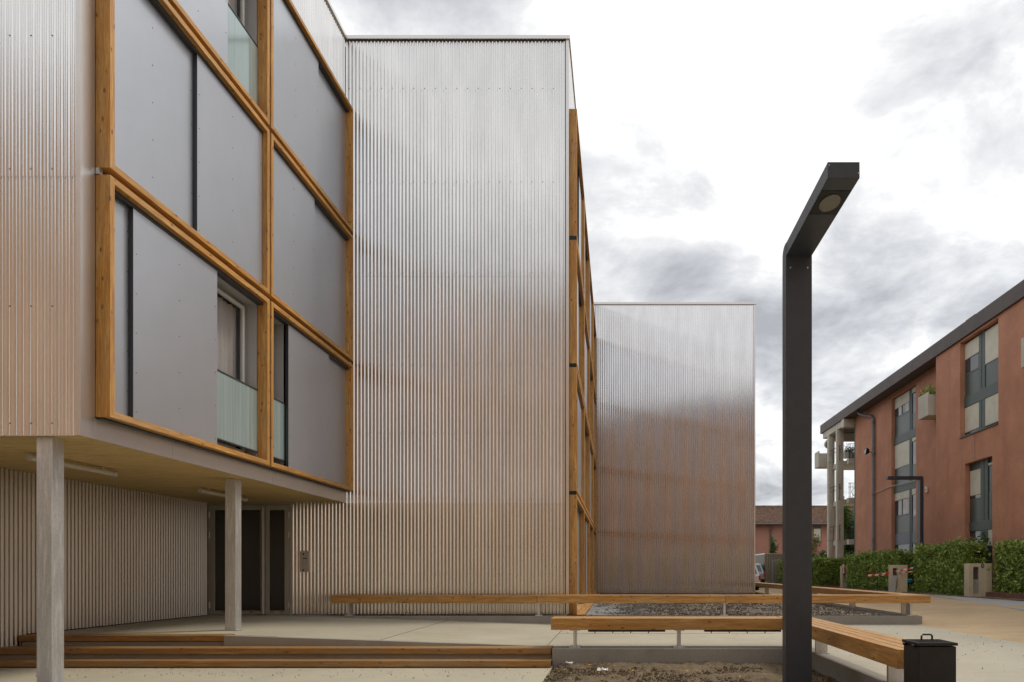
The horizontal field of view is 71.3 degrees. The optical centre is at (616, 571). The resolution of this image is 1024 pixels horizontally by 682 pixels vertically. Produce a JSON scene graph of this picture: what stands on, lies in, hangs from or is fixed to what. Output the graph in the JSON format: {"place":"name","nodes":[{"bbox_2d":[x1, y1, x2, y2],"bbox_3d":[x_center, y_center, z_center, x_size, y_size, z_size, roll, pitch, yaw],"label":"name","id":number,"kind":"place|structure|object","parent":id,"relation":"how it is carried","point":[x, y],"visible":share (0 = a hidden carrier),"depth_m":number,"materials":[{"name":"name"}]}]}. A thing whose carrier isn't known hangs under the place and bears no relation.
{"place":"outdoors","nodes":[
{"label":"outdoors","id":0,"kind":"place"},
{"bbox_2d":[0,666,552,681],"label":"pavement","id":1,"kind":"structure","parent":0,"point":[285,675],"depth_m":9.28,"materials":[{"name":"concrete"}]},
{"bbox_2d":[1,667,547,678],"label":"grit","id":2,"kind":"object","parent":1,"relation":"on","point":[284,669],"visible":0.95,"depth_m":9.34,"materials":[{"name":"grey gravel"}]},
{"bbox_2d":[98,629,740,676],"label":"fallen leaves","id":3,"kind":"object","parent":1,"relation":"on","point":[563,669],"visible":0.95,"depth_m":9.12,"materials":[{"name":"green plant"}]},
{"bbox_2d":[329,0,1023,504],"label":"sky","id":4,"kind":"structure","parent":0,"point":[708,129],"materials":[{"name":"white"}]},
{"bbox_2d":[544,661,838,681],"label":"soil","id":5,"kind":"structure","parent":0,"point":[766,675],"depth_m":9.21,"materials":[{"name":"brown soil"}]},
{"bbox_2d":[583,661,611,668],"bbox_3d":[-0.260,1.227,9.250,0.404,0.128,0.304,0,0,0],"label":"twig","id":6,"kind":"object","parent":5,"relation":"on","point":[599,665],"visible":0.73,"depth_m":9.21,"materials":[{"name":"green plant"}]},
{"bbox_2d":[597,667,607,670],"bbox_3d":[-0.185,1.243,9.000,0.143,0.054,0.084,0,0,0],"label":"paper scrap","id":7,"kind":"object","parent":5,"relation":"on","point":[601,669],"visible":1,"depth_m":9.00,"materials":[{"name":"white paper"}]},
{"bbox_2d":[551,662,816,680],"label":"pebbles","id":8,"kind":"object","parent":5,"relation":"on","point":[666,672],"visible":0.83,"depth_m":8.93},
{"bbox_2d":[782,162,859,681],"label":"street lamp","id":9,"kind":"object","parent":5,"relation":"on","point":[834,186],"visible":1,"depth_m":7.60,"materials":[{"name":"metal"}]},
{"bbox_2d":[755,587,1023,643],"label":"pavement","id":10,"kind":"structure","parent":0,"point":[985,620],"depth_m":16.81,"materials":[{"name":"beige concrete"}]},
{"bbox_2d":[755,565,760,589],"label":"parked car","id":11,"kind":"object","parent":10,"relation":"on","point":[757,577],"visible":0.22,"depth_m":40.04,"materials":[{"name":"white paint"}]},
{"bbox_2d":[755,564,764,582],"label":"parked car","id":12,"kind":"object","parent":10,"relation":"on","point":[760,571],"visible":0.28,"depth_m":44.58,"materials":[{"name":"silver metal"}]},
{"bbox_2d":[755,553,781,583],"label":"metal shed","id":13,"kind":"structure","parent":10,"relation":"on","point":[771,567],"depth_m":44.99,"materials":[{"name":"grey metal"}]},
{"bbox_2d":[765,536,778,578],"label":"bush","id":14,"kind":"object","parent":10,"relation":"on","point":[772,545],"visible":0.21,"depth_m":53.96,"materials":[{"name":"green plant"}]},
{"bbox_2d":[777,559,781,583],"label":"bush","id":15,"kind":"object","parent":10,"relation":"on","point":[779,569],"visible":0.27,"depth_m":43.52,"materials":[{"name":"green plant"}]},
{"bbox_2d":[888,575,896,591],"bbox_3d":[12.387,0.543,31.558,0.263,0.755,0.884,0,0,35],"label":"stone slab","id":16,"kind":"object","parent":10,"relation":"on","point":[892,586],"depth_m":31.52,"materials":[{"name":"concrete"}]},
{"bbox_2d":[888,565,906,592],"bbox_3d":[12.795,0.375,32.115,0.719,1.353,0.490,0,0,0],"label":"concrete post","id":17,"kind":"object","parent":10,"relation":"on","point":[901,584],"visible":0.62,"depth_m":31.87,"materials":[{"name":"beige concrete"}]},
{"bbox_3d":[12.290,0.470,33.200,0.053,1.071,0.056,0,0,0],"label":"steel stake","id":18,"kind":"object","parent":10,"relation":"on","visible":0},
{"bbox_2d":[867,567,912,575],"bbox_3d":[12.641,0.012,32.291,0.517,0.424,2.361,0,0,-37],"label":"barrier tape","id":19,"kind":"object","parent":18,"relation":"attached to","point":[886,573],"visible":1,"depth_m":32.24,"materials":[{"name":"red plastic"}]},
{"bbox_2d":[773,624,1023,681],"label":"pavement","id":20,"kind":"structure","parent":0,"point":[971,663],"depth_m":9.49,"materials":[{"name":"concrete"}]},
{"bbox_2d":[902,633,957,681],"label":"litter bin","id":21,"kind":"object","parent":20,"relation":"on","point":[930,660],"visible":1,"depth_m":5.55,"materials":[{"name":"metal"}]},
{"bbox_2d":[838,587,1023,600],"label":"curb","id":22,"kind":"structure","parent":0,"point":[951,595],"depth_m":26.51,"materials":[{"name":"grey concrete"}]},
{"bbox_2d":[812,554,846,586],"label":"hedge","id":23,"kind":"object","parent":22,"relation":"on","point":[827,572],"visible":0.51,"depth_m":44.05,"materials":[{"name":"green plant"}]},
{"bbox_2d":[819,585,839,586],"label":"brick edging","id":24,"kind":"object","parent":22,"relation":"on","point":[829,585],"visible":0.57,"depth_m":43.70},
{"bbox_2d":[840,566,846,586],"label":"concrete post","id":25,"kind":"object","parent":22,"relation":"on","point":[843,579],"visible":0.46,"depth_m":41.69,"materials":[{"name":"grey concrete"}]},
{"bbox_2d":[844,547,917,590],"bbox_3d":[13.736,-0.125,37.122,1.321,2.301,7.920,0,0,0],"label":"hedge","id":26,"kind":"object","parent":22,"relation":"on","point":[859,565],"visible":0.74,"depth_m":36.50,"materials":[{"name":"green plant"}]},
{"bbox_2d":[886,476,923,545],"bbox_3d":[13.481,-1.755,33.000,1.668,5.420,0.282,0,0,0],"label":"street lamp","id":27,"kind":"object","parent":22,"relation":"on","point":[920,479],"visible":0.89,"depth_m":32.86,"materials":[{"name":"metal"}]},
{"bbox_2d":[910,536,987,594],"bbox_3d":[13.742,-0.209,29.382,1.252,2.436,4.811,0,0,0],"label":"hedge","id":28,"kind":"object","parent":22,"relation":"on","point":[940,570],"visible":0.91,"depth_m":28.91,"materials":[{"name":"green plant"}]},
{"bbox_2d":[964,563,991,596],"bbox_3d":[13.674,0.368,26.715,0.867,1.353,0.490,0,0,0],"label":"concrete post","id":29,"kind":"object","parent":22,"relation":"on","point":[978,579],"visible":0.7,"depth_m":26.50,"materials":[{"name":"concrete"}]},
{"bbox_2d":[965,532,991,562],"bbox_3d":[14.377,-0.366,28.032,1.203,2.458,1.055,0,0,0],"label":"shrub","id":30,"kind":"object","parent":22,"relation":"on","point":[988,557],"visible":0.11,"depth_m":27.84,"materials":[{"name":"green plant"}]},
{"bbox_2d":[986,536,1023,593],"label":"hedge","id":31,"kind":"object","parent":22,"relation":"on","point":[1009,565],"visible":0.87,"depth_m":25.10,"materials":[{"name":"green plant"}]},
{"bbox_2d":[927,594,1023,609],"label":"path","id":32,"kind":"structure","parent":0,"point":[997,601],"depth_m":22.94,"materials":[{"name":"concrete"}]},
{"label":"ground","id":33,"kind":"structure","parent":0,"visible":0},
{"bbox_2d":[0,634,553,667],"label":"entrance steps","id":34,"kind":"structure","parent":33,"relation":"on","point":[160,651],"depth_m":10.16,"materials":[{"name":"wood"}]},
{"bbox_2d":[0,0,599,681],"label":"apartment building","id":35,"kind":"structure","parent":33,"relation":"on","point":[312,278],"depth_m":13.55,"materials":[{"name":"metal"}]},
{"bbox_2d":[26,454,117,476],"bbox_3d":[-7.430,-1.458,9.660,0.088,0.113,1.520,0,0,0],"label":"tube light","id":36,"kind":"object","parent":35,"relation":"attached to","point":[33,458],"visible":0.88,"depth_m":9.79,"materials":[{"name":"white plastic"}]},
{"bbox_2d":[198,488,247,501],"bbox_3d":[-7.430,-1.458,13.325,0.088,0.113,1.550,0,0,0],"label":"tube light","id":37,"kind":"object","parent":35,"relation":"attached to","point":[208,491],"visible":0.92,"depth_m":12.92,"materials":[{"name":"white plastic"}]},
{"bbox_2d":[207,504,292,614],"bbox_3d":[-8.076,-0.260,15.428,1.906,2.430,0.143,0,0,0],"label":"entrance door","id":38,"kind":"structure","parent":35,"relation":"in","point":[266,529],"depth_m":15.44,"materials":[{"name":"glass"}]},
{"bbox_2d":[301,551,309,571],"bbox_3d":[-6.825,-0.225,15.433,0.173,0.461,0.054,0,0,0],"label":"intercom","id":39,"kind":"object","parent":35,"relation":"attached to","point":[305,561],"visible":1,"depth_m":15.41,"materials":[{"name":"metal"}]},
{"bbox_2d":[64,615,781,646],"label":"ramp","id":40,"kind":"structure","parent":33,"relation":"on","point":[383,629],"depth_m":12.11,"materials":[{"name":"concrete"}]},
{"bbox_2d":[381,621,561,644],"bbox_3d":[-0.377,1.121,12.705,6.454,0.168,4.390,0,0,0],"label":"pavement joint","id":41,"kind":"object","parent":40,"relation":"on","point":[444,621],"visible":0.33,"depth_m":12.26,"materials":[{"name":"grey concrete"}]},
{"bbox_2d":[287,592,921,623],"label":"retaining wall","id":42,"kind":"structure","parent":33,"relation":"on","point":[895,618],"depth_m":14.90,"materials":[{"name":"concrete"}]},
{"bbox_2d":[331,595,930,615],"bbox_3d":[0.295,0.719,15.080,12.670,0.443,0.420,0,0,0],"label":"bench","id":43,"kind":"object","parent":42,"relation":"on","point":[723,600],"visible":0.99,"depth_m":14.87,"materials":[{"name":"brown wood"}]},
{"bbox_2d":[590,594,891,614],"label":"mulch","id":44,"kind":"object","parent":42,"relation":"in","point":[753,611],"visible":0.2,"depth_m":18.58,"materials":[{"name":"brown wood"}]},
{"bbox_2d":[586,594,631,614],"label":"gravel","id":45,"kind":"structure","parent":44,"relation":"on","point":[600,610],"depth_m":18.05,"materials":[{"name":"grey gravel"}]},
{"bbox_2d":[592,603,655,614],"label":"gravel stones","id":46,"kind":"object","parent":44,"relation":"on","point":[634,608],"visible":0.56,"depth_m":18.23,"materials":[{"name":"grey gravel"}]},
{"bbox_2d":[755,582,920,614],"bbox_3d":[6.412,0.719,27.900,0.415,0.447,25.200,0,0,0],"label":"bench","id":47,"kind":"object","parent":42,"relation":"on","point":[824,590],"visible":0.6,"depth_m":19.53,"materials":[{"name":"brown wood"}]},
{"bbox_2d":[552,646,886,681],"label":"retaining wall","id":48,"kind":"structure","parent":33,"relation":"on","point":[838,669],"depth_m":10.09,"materials":[{"name":"concrete"}]},
{"bbox_2d":[551,616,781,647],"bbox_3d":[0.725,0.889,10.400,3.360,0.428,0.480,0,0,0],"label":"bench","id":49,"kind":"object","parent":48,"relation":"on","point":[648,624],"visible":0.98,"depth_m":10.17,"materials":[{"name":"wood"}]},
{"bbox_2d":[777,616,903,681],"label":"bench","id":50,"kind":"object","parent":48,"relation":"on","point":[887,650],"visible":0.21,"depth_m":7.17,"materials":[{"name":"brown wood"}]},
{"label":"ground","id":51,"kind":"structure","parent":0,"visible":0},
{"bbox_2d":[755,505,853,580],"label":"tiled house","id":52,"kind":"structure","parent":51,"relation":"on","point":[768,521],"depth_m":70.60,"materials":[{"name":"tile"}]},
{"bbox_2d":[813,526,820,540],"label":"window","id":53,"kind":"structure","parent":52,"relation":"in","point":[816,529],"depth_m":70.51,"materials":[{"name":"white glass"}]},
{"bbox_2d":[812,533,825,558],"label":"bush","id":54,"kind":"object","parent":51,"relation":"on","point":[814,539],"visible":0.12,"depth_m":53.99,"materials":[{"name":"green plant"}]},
{"bbox_2d":[818,550,826,564],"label":"bush","id":55,"kind":"object","parent":51,"relation":"on","point":[823,554],"visible":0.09,"depth_m":50.11,"materials":[{"name":"green plant"}]},
{"bbox_2d":[835,496,853,556],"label":"tree","id":56,"kind":"object","parent":51,"relation":"on","point":[848,549],"visible":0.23,"depth_m":55.52,"materials":[{"name":"green plant"}]},
{"bbox_2d":[815,280,1023,591],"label":"apartment building","id":57,"kind":"structure","parent":51,"relation":"on","point":[944,416],"depth_m":31.80,"materials":[{"name":"brick"}]},
{"bbox_2d":[875,480,915,492],"bbox_3d":[15.360,-4.744,39.035,0.040,0.136,5.741,0,0,0],"label":"cable","id":58,"kind":"object","parent":57,"relation":"attached to","point":[895,485],"visible":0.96,"depth_m":38.58,"materials":[{"name":"rubber"}]},
{"bbox_2d":[986,592,1023,598],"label":"brick edging","id":59,"kind":"object","parent":51,"relation":"on","point":[1005,595],"visible":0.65,"depth_m":24.91,"materials":[{"name":"red brick"}]},
{"label":"pavement","id":60,"kind":"structure","parent":0,"visible":0},
{"bbox_2d":[594,302,755,594],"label":"apartment building","id":61,"kind":"structure","parent":60,"relation":"on","point":[675,401],"depth_m":30.64,"materials":[{"name":"silver metal"}]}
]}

